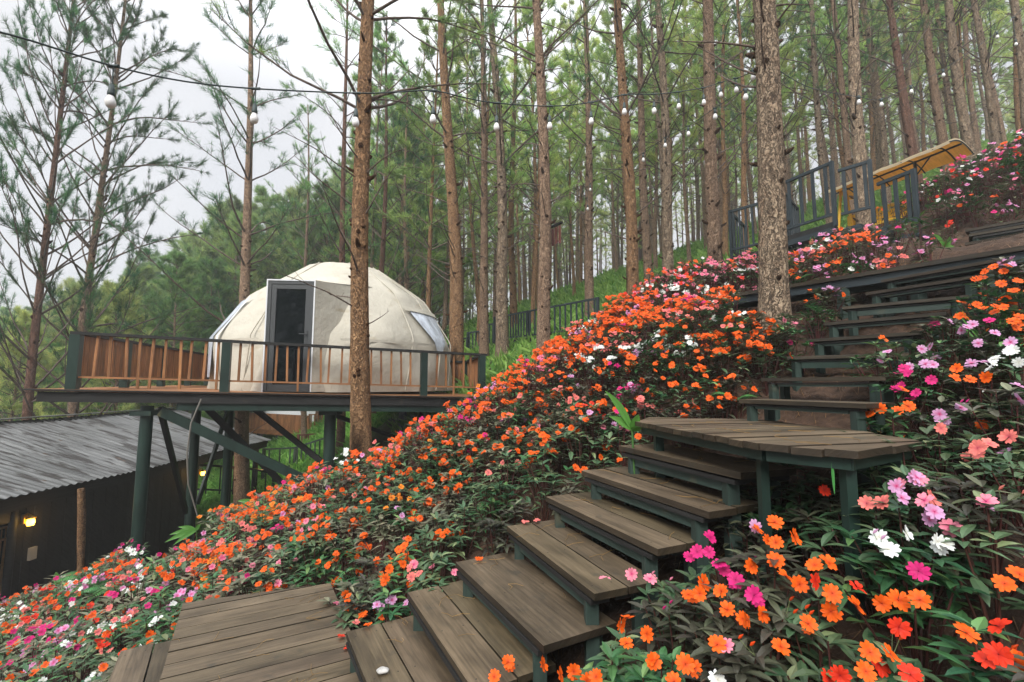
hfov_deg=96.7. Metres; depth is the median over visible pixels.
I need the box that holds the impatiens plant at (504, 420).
[480,412,519,445]
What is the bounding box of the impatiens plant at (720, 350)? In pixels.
[701,340,753,391]
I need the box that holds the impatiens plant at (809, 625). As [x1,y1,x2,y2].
[764,583,865,681]
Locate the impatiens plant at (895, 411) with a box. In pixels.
[840,406,961,498]
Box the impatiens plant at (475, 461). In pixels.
[444,455,496,498]
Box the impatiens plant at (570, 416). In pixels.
[549,407,579,440]
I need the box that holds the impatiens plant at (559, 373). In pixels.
[537,370,572,407]
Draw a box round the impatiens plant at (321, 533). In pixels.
[309,519,347,566]
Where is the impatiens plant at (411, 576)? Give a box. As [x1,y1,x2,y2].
[398,551,460,589]
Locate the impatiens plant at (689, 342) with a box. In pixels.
[665,335,708,386]
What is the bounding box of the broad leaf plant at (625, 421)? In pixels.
[605,391,641,473]
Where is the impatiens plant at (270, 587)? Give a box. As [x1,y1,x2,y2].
[255,578,298,591]
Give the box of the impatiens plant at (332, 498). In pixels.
[315,495,348,526]
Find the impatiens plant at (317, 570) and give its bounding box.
[286,554,337,587]
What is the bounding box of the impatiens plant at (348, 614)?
[331,589,392,630]
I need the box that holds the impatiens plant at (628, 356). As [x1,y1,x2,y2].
[614,353,648,398]
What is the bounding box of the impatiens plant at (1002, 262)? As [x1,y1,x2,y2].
[963,256,1023,310]
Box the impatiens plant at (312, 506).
[287,503,318,551]
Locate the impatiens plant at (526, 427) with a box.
[521,414,558,448]
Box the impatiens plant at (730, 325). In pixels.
[711,317,755,369]
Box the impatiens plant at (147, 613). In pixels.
[119,610,175,646]
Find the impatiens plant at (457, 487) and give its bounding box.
[430,482,476,527]
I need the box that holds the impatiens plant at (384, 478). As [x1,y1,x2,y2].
[363,476,397,512]
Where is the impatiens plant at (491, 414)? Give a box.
[467,404,507,446]
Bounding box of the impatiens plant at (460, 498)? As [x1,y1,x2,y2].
[442,491,478,531]
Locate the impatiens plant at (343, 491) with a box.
[335,476,367,519]
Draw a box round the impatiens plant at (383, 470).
[373,456,406,503]
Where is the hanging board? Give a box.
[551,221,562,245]
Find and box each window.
[207,299,246,377]
[410,311,444,350]
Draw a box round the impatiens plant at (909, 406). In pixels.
[859,385,923,471]
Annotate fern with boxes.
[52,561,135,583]
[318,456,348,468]
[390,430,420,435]
[711,391,760,402]
[789,274,815,283]
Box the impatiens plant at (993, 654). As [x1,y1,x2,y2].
[871,610,1023,681]
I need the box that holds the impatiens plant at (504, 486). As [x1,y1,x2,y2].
[477,481,527,528]
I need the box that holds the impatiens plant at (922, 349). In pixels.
[892,342,969,421]
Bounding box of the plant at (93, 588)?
[76,564,166,596]
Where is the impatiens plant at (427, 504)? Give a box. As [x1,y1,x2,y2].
[404,494,458,550]
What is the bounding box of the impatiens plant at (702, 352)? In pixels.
[691,346,731,391]
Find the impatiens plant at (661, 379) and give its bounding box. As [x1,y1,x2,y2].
[632,368,669,410]
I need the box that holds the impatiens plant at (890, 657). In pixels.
[848,580,942,681]
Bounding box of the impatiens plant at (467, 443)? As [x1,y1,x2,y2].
[444,438,488,480]
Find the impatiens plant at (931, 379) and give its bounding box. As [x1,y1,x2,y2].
[891,373,972,471]
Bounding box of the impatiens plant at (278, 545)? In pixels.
[272,530,299,576]
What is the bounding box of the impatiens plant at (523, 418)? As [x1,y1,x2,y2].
[493,402,528,434]
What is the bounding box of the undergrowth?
[195,129,1015,532]
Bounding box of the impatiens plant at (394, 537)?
[386,518,426,559]
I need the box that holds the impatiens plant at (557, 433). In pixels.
[528,423,582,474]
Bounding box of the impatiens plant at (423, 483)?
[406,476,442,521]
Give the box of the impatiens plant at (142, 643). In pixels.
[117,638,159,657]
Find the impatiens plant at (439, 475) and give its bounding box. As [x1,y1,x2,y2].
[407,455,447,500]
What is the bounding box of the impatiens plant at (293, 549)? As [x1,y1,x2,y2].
[281,532,327,581]
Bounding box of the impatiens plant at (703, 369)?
[675,364,726,418]
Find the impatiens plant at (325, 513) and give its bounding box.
[305,504,341,550]
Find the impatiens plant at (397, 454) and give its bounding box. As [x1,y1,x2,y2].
[378,451,412,485]
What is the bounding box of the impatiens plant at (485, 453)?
[460,449,501,498]
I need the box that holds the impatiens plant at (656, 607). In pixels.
[625,544,715,680]
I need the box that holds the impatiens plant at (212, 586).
[179,571,223,610]
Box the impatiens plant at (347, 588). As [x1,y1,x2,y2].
[317,580,376,629]
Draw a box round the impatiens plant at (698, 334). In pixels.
[673,333,712,373]
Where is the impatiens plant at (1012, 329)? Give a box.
[989,309,1023,365]
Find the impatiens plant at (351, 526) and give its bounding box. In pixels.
[318,513,371,565]
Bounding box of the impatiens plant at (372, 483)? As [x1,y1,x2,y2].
[349,480,386,518]
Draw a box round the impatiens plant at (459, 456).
[438,450,469,481]
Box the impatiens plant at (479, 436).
[458,431,496,477]
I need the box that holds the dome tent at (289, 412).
[264,411,314,421]
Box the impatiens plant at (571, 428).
[554,415,616,480]
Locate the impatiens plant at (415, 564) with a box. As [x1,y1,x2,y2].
[403,551,458,591]
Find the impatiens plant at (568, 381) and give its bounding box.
[558,375,587,404]
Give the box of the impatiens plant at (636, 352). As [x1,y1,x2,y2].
[628,339,670,382]
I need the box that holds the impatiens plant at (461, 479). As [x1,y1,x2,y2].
[443,474,485,512]
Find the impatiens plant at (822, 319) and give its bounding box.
[793,302,841,336]
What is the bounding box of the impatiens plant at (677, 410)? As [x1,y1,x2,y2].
[664,398,696,446]
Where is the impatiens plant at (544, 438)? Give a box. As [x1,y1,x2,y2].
[514,431,574,502]
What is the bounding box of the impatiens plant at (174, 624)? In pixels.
[165,622,176,638]
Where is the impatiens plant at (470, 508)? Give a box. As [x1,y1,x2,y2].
[435,506,484,549]
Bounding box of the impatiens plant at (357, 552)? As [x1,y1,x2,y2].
[323,538,375,582]
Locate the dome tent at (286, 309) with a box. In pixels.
[207,262,452,391]
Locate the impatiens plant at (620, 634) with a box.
[586,615,664,678]
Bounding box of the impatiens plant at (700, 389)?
[681,382,720,418]
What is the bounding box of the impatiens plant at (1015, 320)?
[967,313,1023,394]
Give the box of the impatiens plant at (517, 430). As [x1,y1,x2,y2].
[499,427,533,461]
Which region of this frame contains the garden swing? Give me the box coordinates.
[828,138,973,248]
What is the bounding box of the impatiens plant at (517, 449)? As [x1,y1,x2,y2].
[499,433,535,488]
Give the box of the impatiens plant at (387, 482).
[363,477,421,522]
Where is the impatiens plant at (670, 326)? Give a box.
[654,318,692,363]
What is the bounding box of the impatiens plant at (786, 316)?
[765,313,797,342]
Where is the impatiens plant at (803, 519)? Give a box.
[780,498,870,584]
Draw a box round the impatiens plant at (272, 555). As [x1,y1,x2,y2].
[260,547,299,584]
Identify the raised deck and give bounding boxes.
[22,331,487,562]
[249,413,322,441]
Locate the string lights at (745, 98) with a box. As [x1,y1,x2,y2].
[563,88,747,224]
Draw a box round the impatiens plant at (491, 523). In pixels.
[474,518,513,556]
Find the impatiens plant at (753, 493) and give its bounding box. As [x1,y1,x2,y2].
[740,475,796,536]
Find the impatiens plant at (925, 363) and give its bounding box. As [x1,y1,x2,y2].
[878,359,950,437]
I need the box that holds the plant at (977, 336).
[957,310,1022,368]
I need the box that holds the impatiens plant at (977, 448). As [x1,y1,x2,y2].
[910,439,1023,599]
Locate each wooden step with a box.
[108,640,171,681]
[346,615,455,681]
[407,580,555,681]
[455,551,616,681]
[507,520,659,666]
[546,492,714,643]
[581,466,757,600]
[619,444,795,589]
[739,399,894,496]
[761,376,899,424]
[786,353,908,391]
[807,331,926,373]
[823,312,950,354]
[842,295,968,335]
[865,275,991,320]
[881,259,1009,316]
[965,219,1023,235]
[965,233,1019,245]
[969,225,1023,241]
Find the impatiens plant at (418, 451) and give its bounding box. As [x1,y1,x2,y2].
[402,445,440,490]
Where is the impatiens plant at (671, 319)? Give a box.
[657,316,698,355]
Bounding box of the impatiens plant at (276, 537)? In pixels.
[262,535,304,577]
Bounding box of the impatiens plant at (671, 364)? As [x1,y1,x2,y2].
[659,352,709,403]
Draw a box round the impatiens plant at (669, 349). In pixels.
[637,332,673,368]
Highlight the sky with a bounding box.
[0,0,1022,321]
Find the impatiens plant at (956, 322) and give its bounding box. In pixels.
[908,313,970,369]
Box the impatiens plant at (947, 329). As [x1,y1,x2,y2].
[916,326,981,362]
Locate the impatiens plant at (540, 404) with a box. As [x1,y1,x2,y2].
[528,398,564,442]
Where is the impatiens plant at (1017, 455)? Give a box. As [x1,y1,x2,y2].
[935,447,1023,530]
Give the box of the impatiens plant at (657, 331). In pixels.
[637,328,671,374]
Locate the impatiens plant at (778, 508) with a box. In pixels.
[742,502,809,570]
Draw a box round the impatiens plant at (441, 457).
[414,445,462,489]
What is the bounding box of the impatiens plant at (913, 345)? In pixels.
[869,339,956,398]
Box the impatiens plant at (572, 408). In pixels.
[551,406,584,456]
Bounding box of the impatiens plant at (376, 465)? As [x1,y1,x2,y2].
[350,459,396,488]
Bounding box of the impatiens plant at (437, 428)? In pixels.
[430,419,465,451]
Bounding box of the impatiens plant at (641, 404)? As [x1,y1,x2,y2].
[628,395,665,443]
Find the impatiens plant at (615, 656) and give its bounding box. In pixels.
[563,637,670,681]
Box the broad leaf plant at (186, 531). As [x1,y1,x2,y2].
[166,524,200,544]
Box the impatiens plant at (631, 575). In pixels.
[599,568,720,664]
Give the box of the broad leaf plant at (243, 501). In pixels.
[232,499,256,509]
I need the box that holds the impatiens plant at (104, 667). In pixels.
[91,656,117,681]
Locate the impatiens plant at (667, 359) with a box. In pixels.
[653,353,684,395]
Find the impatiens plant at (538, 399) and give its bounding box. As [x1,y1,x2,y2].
[527,396,552,426]
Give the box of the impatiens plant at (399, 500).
[364,484,418,545]
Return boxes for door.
[267,284,310,391]
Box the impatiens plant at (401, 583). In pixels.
[367,555,435,618]
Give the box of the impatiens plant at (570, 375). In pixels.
[547,374,579,402]
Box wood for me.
[387,52,1013,321]
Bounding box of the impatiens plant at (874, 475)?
[857,437,961,545]
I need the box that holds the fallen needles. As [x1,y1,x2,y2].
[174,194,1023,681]
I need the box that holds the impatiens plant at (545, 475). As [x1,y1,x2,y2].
[513,459,565,520]
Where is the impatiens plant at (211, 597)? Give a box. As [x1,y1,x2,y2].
[201,587,232,599]
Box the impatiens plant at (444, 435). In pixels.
[421,430,460,469]
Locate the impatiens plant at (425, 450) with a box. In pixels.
[414,439,440,470]
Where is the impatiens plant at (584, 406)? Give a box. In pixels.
[558,401,603,447]
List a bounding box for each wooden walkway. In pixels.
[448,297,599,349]
[719,245,1023,321]
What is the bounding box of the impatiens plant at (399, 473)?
[391,462,421,504]
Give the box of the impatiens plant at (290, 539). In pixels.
[280,527,305,572]
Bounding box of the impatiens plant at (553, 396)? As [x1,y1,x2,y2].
[543,391,568,422]
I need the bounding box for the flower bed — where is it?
[0,128,1023,681]
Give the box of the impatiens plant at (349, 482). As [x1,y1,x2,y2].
[338,473,370,514]
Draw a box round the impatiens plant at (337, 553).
[310,537,369,593]
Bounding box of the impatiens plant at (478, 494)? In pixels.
[465,473,504,517]
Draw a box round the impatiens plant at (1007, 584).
[960,565,1023,681]
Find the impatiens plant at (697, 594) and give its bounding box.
[675,558,767,681]
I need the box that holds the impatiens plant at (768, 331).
[730,314,786,356]
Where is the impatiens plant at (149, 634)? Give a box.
[135,614,178,652]
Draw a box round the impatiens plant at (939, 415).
[906,408,1017,512]
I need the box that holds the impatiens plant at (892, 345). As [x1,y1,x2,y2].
[853,342,956,399]
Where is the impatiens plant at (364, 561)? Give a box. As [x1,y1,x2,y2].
[354,555,402,609]
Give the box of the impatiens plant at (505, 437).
[488,429,526,481]
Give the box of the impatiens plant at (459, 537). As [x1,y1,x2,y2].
[440,500,483,561]
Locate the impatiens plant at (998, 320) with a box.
[961,304,1023,362]
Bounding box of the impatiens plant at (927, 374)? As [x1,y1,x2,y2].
[886,354,969,420]
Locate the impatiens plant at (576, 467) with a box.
[572,454,622,499]
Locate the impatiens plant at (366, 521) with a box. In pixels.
[359,504,401,547]
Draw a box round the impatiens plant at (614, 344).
[603,342,632,375]
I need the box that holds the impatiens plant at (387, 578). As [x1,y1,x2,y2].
[371,542,441,618]
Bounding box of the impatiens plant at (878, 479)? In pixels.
[858,469,922,540]
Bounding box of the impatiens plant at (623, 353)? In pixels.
[608,348,636,386]
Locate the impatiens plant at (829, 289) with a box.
[802,285,850,322]
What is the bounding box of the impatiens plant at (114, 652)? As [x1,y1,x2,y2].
[91,629,143,672]
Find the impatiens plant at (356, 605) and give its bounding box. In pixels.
[333,581,390,629]
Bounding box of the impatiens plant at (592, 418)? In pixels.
[570,410,616,468]
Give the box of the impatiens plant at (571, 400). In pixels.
[554,393,584,425]
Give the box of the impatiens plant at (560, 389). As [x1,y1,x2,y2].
[548,385,573,423]
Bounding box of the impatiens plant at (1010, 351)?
[959,336,1023,428]
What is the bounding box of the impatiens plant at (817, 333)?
[791,304,840,338]
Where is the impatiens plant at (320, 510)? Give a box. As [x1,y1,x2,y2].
[301,505,336,544]
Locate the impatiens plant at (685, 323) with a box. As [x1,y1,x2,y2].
[676,313,700,348]
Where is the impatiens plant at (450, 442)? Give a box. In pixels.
[426,428,461,471]
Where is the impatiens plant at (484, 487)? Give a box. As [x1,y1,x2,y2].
[460,484,515,532]
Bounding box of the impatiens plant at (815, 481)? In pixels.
[757,475,840,551]
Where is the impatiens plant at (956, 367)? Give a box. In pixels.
[943,355,1023,443]
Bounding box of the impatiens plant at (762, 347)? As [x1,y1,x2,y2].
[727,341,796,395]
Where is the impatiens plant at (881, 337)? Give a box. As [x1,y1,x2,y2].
[841,335,916,389]
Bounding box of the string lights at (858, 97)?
[781,17,1017,106]
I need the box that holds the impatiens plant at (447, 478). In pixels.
[428,469,475,511]
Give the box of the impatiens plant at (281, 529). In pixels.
[268,524,294,559]
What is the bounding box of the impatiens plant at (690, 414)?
[673,404,709,449]
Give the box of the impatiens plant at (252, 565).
[242,541,295,583]
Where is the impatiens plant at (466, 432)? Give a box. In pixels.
[453,427,477,464]
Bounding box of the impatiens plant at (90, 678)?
[81,672,101,681]
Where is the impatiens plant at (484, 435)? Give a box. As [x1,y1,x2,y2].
[464,432,505,477]
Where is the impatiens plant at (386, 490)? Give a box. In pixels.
[356,486,406,531]
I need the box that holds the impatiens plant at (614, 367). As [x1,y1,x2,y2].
[591,361,625,398]
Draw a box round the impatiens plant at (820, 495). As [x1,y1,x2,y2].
[798,478,874,552]
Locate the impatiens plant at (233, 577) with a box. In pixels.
[214,567,257,595]
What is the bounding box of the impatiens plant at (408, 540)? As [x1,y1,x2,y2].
[375,535,427,586]
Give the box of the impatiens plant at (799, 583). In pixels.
[755,528,903,681]
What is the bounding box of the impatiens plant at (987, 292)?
[958,278,1023,341]
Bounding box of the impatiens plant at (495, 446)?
[476,443,532,495]
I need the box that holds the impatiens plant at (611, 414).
[605,407,635,449]
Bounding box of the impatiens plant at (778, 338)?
[754,330,800,375]
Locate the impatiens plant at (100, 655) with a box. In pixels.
[82,647,115,681]
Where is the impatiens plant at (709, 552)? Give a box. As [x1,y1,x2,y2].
[676,530,800,638]
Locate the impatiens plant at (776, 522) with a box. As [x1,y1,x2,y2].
[714,515,838,659]
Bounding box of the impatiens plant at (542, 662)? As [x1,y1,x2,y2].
[540,655,562,681]
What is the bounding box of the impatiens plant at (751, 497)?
[720,490,805,551]
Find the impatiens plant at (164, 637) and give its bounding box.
[147,633,172,649]
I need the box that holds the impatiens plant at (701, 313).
[681,305,728,346]
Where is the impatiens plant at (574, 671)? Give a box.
[566,663,614,681]
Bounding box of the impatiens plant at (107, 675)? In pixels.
[99,663,115,681]
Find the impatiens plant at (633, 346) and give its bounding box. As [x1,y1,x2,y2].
[606,334,654,378]
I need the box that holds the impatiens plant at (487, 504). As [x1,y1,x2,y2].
[469,498,517,544]
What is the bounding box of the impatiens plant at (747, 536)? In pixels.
[711,520,786,593]
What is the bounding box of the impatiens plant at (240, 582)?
[210,572,266,597]
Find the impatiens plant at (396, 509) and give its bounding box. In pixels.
[385,495,431,551]
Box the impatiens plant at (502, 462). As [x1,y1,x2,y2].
[483,450,533,510]
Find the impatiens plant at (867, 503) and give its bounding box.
[793,495,966,625]
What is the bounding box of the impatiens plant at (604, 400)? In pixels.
[594,393,614,436]
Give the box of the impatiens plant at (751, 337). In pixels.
[733,327,783,379]
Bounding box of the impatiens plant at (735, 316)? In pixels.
[702,311,747,356]
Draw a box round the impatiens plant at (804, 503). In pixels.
[755,487,839,574]
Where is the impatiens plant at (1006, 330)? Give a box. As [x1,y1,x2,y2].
[971,301,1023,381]
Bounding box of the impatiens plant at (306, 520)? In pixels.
[283,515,337,571]
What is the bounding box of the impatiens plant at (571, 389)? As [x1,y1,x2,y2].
[560,383,586,408]
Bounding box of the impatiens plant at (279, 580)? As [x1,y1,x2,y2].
[261,550,304,587]
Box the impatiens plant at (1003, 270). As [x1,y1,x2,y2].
[998,263,1023,313]
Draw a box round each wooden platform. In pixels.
[160,583,358,681]
[635,417,921,618]
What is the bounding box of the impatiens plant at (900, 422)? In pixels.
[866,384,933,437]
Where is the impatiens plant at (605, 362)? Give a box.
[593,358,611,394]
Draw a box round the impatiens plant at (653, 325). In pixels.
[636,316,679,359]
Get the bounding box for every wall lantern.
[21,513,36,525]
[198,468,205,475]
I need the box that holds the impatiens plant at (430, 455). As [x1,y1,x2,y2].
[418,448,452,489]
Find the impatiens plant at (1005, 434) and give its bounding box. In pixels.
[970,429,1023,536]
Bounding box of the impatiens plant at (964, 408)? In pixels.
[939,382,1023,490]
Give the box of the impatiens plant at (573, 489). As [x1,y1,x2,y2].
[543,479,583,527]
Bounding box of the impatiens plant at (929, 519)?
[826,469,990,641]
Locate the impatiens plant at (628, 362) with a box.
[623,350,662,394]
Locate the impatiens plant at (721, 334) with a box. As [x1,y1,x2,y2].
[705,315,742,361]
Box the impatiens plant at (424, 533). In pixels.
[407,511,465,586]
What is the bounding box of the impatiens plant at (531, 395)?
[522,390,547,426]
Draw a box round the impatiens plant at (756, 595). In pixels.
[691,551,813,681]
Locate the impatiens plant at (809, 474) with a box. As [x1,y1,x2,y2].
[740,462,840,536]
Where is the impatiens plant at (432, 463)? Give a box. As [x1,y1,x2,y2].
[415,447,450,480]
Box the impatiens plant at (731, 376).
[717,373,762,418]
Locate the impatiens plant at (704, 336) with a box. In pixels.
[683,323,731,378]
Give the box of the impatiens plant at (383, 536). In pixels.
[352,514,408,577]
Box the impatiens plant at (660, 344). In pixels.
[647,331,685,381]
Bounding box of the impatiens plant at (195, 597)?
[170,581,212,616]
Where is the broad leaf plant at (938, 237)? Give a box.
[934,234,953,247]
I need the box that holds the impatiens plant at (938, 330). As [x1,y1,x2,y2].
[913,316,975,372]
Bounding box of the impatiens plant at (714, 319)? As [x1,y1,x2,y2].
[709,304,746,340]
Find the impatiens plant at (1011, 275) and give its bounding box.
[994,257,1023,292]
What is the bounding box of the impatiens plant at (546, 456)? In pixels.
[525,446,560,490]
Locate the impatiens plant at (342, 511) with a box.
[318,506,366,553]
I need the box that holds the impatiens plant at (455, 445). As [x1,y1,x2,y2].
[442,435,464,467]
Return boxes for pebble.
[376,666,388,673]
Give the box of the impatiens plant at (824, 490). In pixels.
[798,484,921,581]
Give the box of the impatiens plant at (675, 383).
[646,380,691,417]
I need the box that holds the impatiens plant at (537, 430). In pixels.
[521,413,566,471]
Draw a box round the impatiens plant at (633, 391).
[602,382,649,431]
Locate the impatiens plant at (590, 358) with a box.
[580,345,617,384]
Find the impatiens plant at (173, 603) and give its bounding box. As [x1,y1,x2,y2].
[139,597,185,633]
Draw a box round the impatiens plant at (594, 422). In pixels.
[574,402,610,453]
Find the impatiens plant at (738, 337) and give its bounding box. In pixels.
[721,330,767,378]
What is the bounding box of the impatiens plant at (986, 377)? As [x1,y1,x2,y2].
[927,364,1023,466]
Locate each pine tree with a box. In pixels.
[0,0,157,420]
[0,0,218,420]
[0,280,156,420]
[0,304,94,420]
[0,307,18,324]
[0,322,44,421]
[0,322,60,421]
[2,323,59,420]
[13,318,118,420]
[16,289,118,415]
[23,306,48,348]
[33,276,80,411]
[34,274,177,419]
[55,260,178,407]
[92,249,226,420]
[95,0,374,506]
[101,243,214,411]
[112,248,169,410]
[122,256,265,468]
[142,280,224,414]
[145,228,252,412]
[147,210,282,427]
[149,192,277,423]
[149,199,272,414]
[200,0,511,488]
[212,180,332,327]
[218,184,316,436]
[252,103,340,439]
[262,177,373,425]
[279,0,390,454]
[279,181,389,274]
[285,200,337,274]
[312,0,557,360]
[318,92,479,333]
[321,21,415,269]
[323,167,369,219]
[329,146,353,257]
[330,10,438,413]
[330,136,386,261]
[334,115,415,291]
[335,53,401,265]
[368,66,444,290]
[369,0,495,314]
[370,120,493,326]
[381,119,434,276]
[381,144,437,287]
[387,168,426,292]
[388,41,469,301]
[397,12,497,337]
[400,0,536,361]
[403,159,449,316]
[415,0,612,356]
[419,230,470,329]
[425,14,530,345]
[427,0,526,314]
[428,0,602,376]
[433,194,448,325]
[434,151,479,324]
[435,94,496,315]
[436,93,489,296]
[439,126,479,288]
[456,0,573,326]
[461,115,497,311]
[462,186,493,314]
[464,84,534,319]
[464,212,493,318]
[464,220,493,313]
[466,105,497,297]
[474,99,523,308]
[477,66,518,287]
[477,116,525,270]
[477,189,517,290]
[488,59,553,302]
[488,237,517,292]
[489,0,574,307]
[490,0,601,328]
[493,120,533,299]
[496,115,538,298]
[507,49,563,292]
[514,0,678,318]
[515,108,537,298]
[520,93,573,285]
[531,119,574,289]
[533,47,602,295]
[536,0,620,281]
[550,0,683,305]
[550,14,620,283]
[551,165,575,287]
[552,174,583,285]
[555,81,619,260]
[556,30,605,270]
[560,130,613,260]
[563,0,700,288]
[573,1,659,240]
[577,0,669,228]
[579,29,647,270]
[593,94,625,268]
[593,106,639,266]
[594,117,638,255]
[595,100,639,265]
[598,0,739,289]
[604,0,697,268]
[605,0,723,274]
[606,183,641,254]
[610,119,654,253]
[618,29,679,237]
[629,56,696,246]
[630,0,702,210]
[631,107,679,254]
[632,98,676,250]
[634,35,694,251]
[635,0,731,263]
[637,122,693,242]
[653,1,732,248]
[658,3,733,196]
[665,0,785,235]
[667,0,799,257]
[672,0,812,334]
[672,33,728,239]
[673,72,729,236]
[679,0,782,287]
[687,94,751,193]
[690,1,806,233]
[691,73,740,207]
[698,0,795,251]
[702,2,755,227]
[715,0,822,199]
[717,53,756,229]
[720,0,797,184]
[725,79,757,221]
[726,0,828,185]
[727,0,899,223]
[730,84,757,195]
[736,2,823,190]
[737,105,757,219]
[749,62,800,149]
[750,90,812,190]
[751,0,881,192]
[776,0,846,213]
[779,35,815,200]
[780,1,847,201]
[781,0,888,215]
[782,109,809,201]
[783,0,894,167]
[785,132,806,204]
[787,0,864,198]
[793,0,846,195]
[802,0,942,203]
[802,0,944,200]
[802,0,957,201]
[807,0,944,251]
[809,39,850,174]
[812,36,869,182]
[820,0,882,157]
[823,72,869,164]
[824,9,888,158]
[828,0,901,171]
[831,2,900,169]
[837,0,902,136]
[840,0,919,157]
[844,0,924,163]
[860,0,996,177]
[862,57,898,152]
[863,0,946,148]
[870,0,944,152]
[872,0,924,158]
[872,0,990,189]
[875,2,974,137]
[876,0,965,151]
[878,0,987,178]
[884,93,919,164]
[887,98,906,161]
[893,12,934,149]
[895,0,1023,113]
[895,54,959,151]
[899,0,1023,151]
[901,79,955,150]
[910,0,989,134]
[915,22,978,142]
[926,102,949,147]
[929,0,1008,154]
[933,0,1023,145]
[933,72,984,139]
[936,50,984,142]
[937,0,1023,131]
[938,0,1023,145]
[944,0,1023,143]
[944,78,983,140]
[961,3,1021,139]
[964,5,1013,128]
[969,6,1012,130]
[970,0,1023,74]
[989,7,1023,89]
[992,0,1023,131]
[998,80,1014,133]
[1001,66,1015,130]
[1002,15,1023,127]
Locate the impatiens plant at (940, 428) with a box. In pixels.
[907,422,1022,528]
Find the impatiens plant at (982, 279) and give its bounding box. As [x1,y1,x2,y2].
[943,263,1017,336]
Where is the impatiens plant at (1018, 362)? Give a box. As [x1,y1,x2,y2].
[972,357,1023,451]
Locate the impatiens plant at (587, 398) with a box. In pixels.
[568,394,611,433]
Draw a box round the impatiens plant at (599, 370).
[582,366,614,398]
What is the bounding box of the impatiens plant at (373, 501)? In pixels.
[351,491,397,535]
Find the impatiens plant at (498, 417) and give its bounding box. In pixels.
[471,408,500,435]
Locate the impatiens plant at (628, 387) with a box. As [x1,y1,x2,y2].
[605,378,648,414]
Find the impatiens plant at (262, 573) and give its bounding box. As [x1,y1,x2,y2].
[242,565,297,592]
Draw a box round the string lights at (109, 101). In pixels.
[0,31,755,131]
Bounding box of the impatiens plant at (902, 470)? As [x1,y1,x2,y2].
[862,464,979,571]
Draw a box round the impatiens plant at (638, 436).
[595,423,653,466]
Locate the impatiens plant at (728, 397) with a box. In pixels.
[702,392,740,418]
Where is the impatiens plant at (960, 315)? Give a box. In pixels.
[925,300,1003,394]
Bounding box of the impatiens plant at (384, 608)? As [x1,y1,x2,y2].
[370,587,412,625]
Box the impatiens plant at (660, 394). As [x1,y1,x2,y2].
[623,384,672,419]
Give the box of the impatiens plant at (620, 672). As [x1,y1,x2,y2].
[579,662,640,681]
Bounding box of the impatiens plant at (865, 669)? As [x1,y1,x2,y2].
[820,640,923,681]
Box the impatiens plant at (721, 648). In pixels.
[679,605,815,681]
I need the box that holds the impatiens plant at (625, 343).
[606,336,637,378]
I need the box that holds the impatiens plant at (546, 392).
[535,388,563,420]
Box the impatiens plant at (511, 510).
[487,498,534,551]
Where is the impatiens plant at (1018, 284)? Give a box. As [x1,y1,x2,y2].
[990,266,1023,298]
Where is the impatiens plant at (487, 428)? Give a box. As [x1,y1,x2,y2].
[477,422,522,462]
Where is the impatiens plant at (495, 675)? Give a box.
[488,654,514,681]
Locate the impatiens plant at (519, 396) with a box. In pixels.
[501,393,530,430]
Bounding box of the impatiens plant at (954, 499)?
[852,473,981,596]
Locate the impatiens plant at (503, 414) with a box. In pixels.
[487,412,525,462]
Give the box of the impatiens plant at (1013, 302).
[963,278,1023,357]
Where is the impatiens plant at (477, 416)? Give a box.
[467,406,498,446]
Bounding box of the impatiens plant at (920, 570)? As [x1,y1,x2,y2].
[808,525,993,681]
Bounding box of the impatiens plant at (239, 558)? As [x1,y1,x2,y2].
[221,553,262,592]
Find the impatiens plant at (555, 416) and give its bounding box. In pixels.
[534,412,572,450]
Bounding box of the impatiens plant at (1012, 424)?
[984,388,1023,445]
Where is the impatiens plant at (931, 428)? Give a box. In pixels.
[910,410,1023,494]
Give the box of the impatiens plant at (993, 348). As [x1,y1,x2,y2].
[928,320,1006,407]
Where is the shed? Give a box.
[0,407,270,606]
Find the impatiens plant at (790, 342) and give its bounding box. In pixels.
[776,329,816,372]
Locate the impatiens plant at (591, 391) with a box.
[584,384,616,425]
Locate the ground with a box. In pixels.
[0,163,1023,681]
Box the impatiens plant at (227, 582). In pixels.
[215,578,250,595]
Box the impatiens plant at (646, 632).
[607,625,702,681]
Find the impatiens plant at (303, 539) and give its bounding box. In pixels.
[292,522,336,581]
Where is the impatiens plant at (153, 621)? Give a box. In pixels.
[125,613,178,646]
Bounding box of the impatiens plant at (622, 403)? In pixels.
[612,388,644,439]
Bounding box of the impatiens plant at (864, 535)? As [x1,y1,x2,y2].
[812,498,925,577]
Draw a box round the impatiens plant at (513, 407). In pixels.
[497,400,533,432]
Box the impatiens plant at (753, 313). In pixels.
[740,310,781,348]
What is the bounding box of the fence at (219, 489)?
[197,464,275,494]
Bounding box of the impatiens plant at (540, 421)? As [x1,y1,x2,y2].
[528,418,560,457]
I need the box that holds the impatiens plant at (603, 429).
[578,414,630,466]
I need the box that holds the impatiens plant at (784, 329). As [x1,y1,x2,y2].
[765,317,811,369]
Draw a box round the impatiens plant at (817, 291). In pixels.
[802,287,857,326]
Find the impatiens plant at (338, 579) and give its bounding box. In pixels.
[327,567,364,604]
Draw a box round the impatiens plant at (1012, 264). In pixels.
[984,261,1023,309]
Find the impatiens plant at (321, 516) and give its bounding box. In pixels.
[319,502,350,542]
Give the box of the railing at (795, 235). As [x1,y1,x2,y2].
[728,159,936,268]
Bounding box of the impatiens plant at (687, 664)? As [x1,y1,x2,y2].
[645,652,726,681]
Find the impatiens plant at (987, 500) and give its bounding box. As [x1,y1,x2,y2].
[902,489,1023,648]
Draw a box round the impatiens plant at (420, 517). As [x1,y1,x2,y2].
[404,505,467,567]

